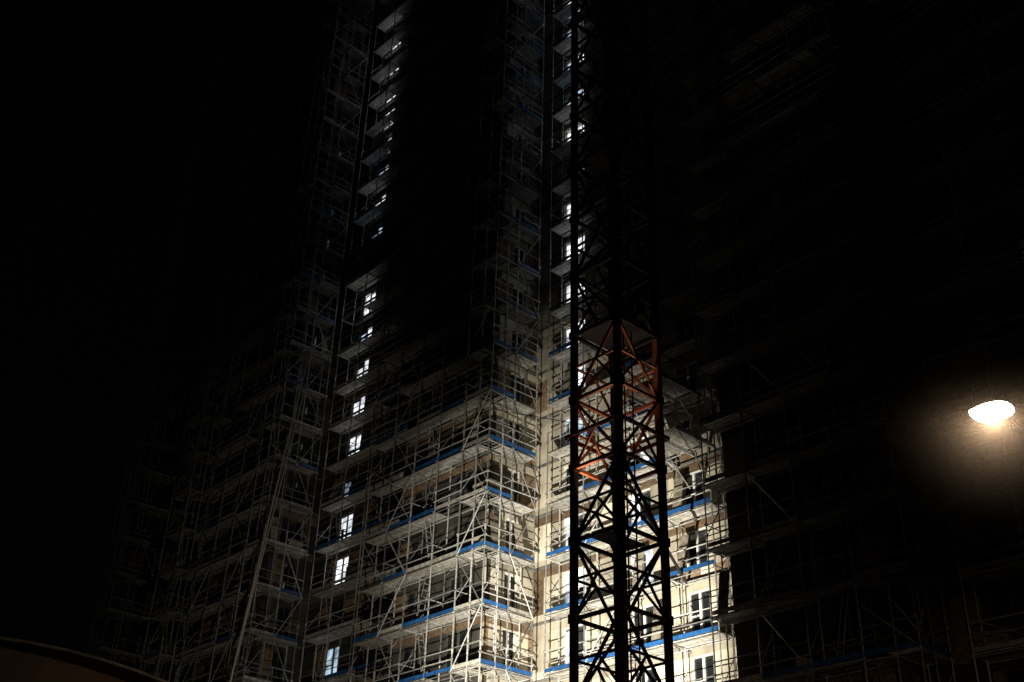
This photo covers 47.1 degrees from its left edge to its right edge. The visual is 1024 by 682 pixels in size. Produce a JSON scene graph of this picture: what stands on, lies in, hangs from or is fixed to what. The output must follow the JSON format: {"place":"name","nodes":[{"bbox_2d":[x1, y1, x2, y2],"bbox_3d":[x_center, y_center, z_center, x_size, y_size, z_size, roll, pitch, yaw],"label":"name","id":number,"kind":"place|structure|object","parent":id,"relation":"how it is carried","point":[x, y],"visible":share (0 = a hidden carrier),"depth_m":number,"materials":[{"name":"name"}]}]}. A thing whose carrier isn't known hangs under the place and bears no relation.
{"place":"outdoors","nodes":[
{"label":"outdoors","id":0,"kind":"place"},
{"bbox_2d":[0,0,236,655],"label":"sky","id":1,"kind":"structure","parent":0,"point":[100,100],"materials":[{"name":"black"}]},
{"bbox_3d":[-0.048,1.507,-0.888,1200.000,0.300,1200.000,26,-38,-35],"label":"ground","id":2,"kind":"structure","parent":0,"visible":0},
{"bbox_2d":[87,0,1023,681],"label":"scaffolding","id":3,"kind":"object","parent":2,"relation":"on","point":[269,116],"visible":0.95,"depth_m":63.22,"materials":[{"name":"metal"}]},
{"bbox_2d":[229,340,312,681],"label":"hoist rope","id":4,"kind":"object","parent":3,"relation":"hanging from","point":[247,611],"visible":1,"depth_m":69.82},
{"bbox_2d":[622,351,701,435],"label":"loading platform","id":5,"kind":"structure","parent":3,"relation":"on","point":[673,388],"depth_m":53.43,"materials":[{"name":"metal"}]},
{"bbox_2d":[632,402,715,496],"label":"loading platform","id":6,"kind":"structure","parent":3,"relation":"on","point":[683,440],"depth_m":51.62,"materials":[{"name":"metal"}]},
{"bbox_2d":[104,0,1023,681],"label":"apartment tower","id":7,"kind":"structure","parent":2,"relation":"on","point":[998,598],"depth_m":56.97,"materials":[{"name":"concrete"}]},
{"bbox_2d":[325,23,584,674],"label":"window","id":8,"kind":"structure","parent":7,"relation":"in","point":[330,652],"depth_m":69.62,"materials":[{"name":"grey glass"}]},
{"bbox_2d":[335,2,653,663],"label":"lit windows white","id":9,"kind":"structure","parent":7,"relation":"in","point":[649,553],"depth_m":66.70,"materials":[{"name":"grey glass"}]},
{"bbox_2d":[126,0,1023,681],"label":"grey window frames","id":10,"kind":"structure","parent":7,"relation":"in","point":[897,14],"depth_m":57.01,"materials":[{"name":"grey metal"}]},
{"bbox_2d":[126,0,1023,681],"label":"window glass","id":11,"kind":"structure","parent":7,"relation":"in","point":[1005,521],"depth_m":52.57,"materials":[{"name":"black"}]},
{"bbox_2d":[503,0,712,681],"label":"window frames","id":12,"kind":"structure","parent":7,"relation":"in","point":[672,102],"depth_m":58.15,"materials":[{"name":"white metal"}]},
{"bbox_2d":[490,0,688,681],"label":"tower crane","id":13,"kind":"object","parent":2,"relation":"on","point":[616,332],"visible":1,"depth_m":39.92,"materials":[{"name":"metal"}]},
{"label":"road","id":14,"kind":"structure","parent":0,"visible":0},
{"bbox_2d":[0,636,168,681],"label":"site shelter","id":15,"kind":"object","parent":14,"relation":"on","point":[25,661],"visible":1,"depth_m":16.31,"materials":[{"name":"brown"}]},
{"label":"pavement","id":16,"kind":"structure","parent":0,"visible":0},
{"bbox_2d":[969,401,1023,422],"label":"street lamp","id":17,"kind":"object","parent":16,"relation":"on","point":[992,411],"visible":1,"depth_m":15.82,"materials":[{"name":"white glass"}]}
]}

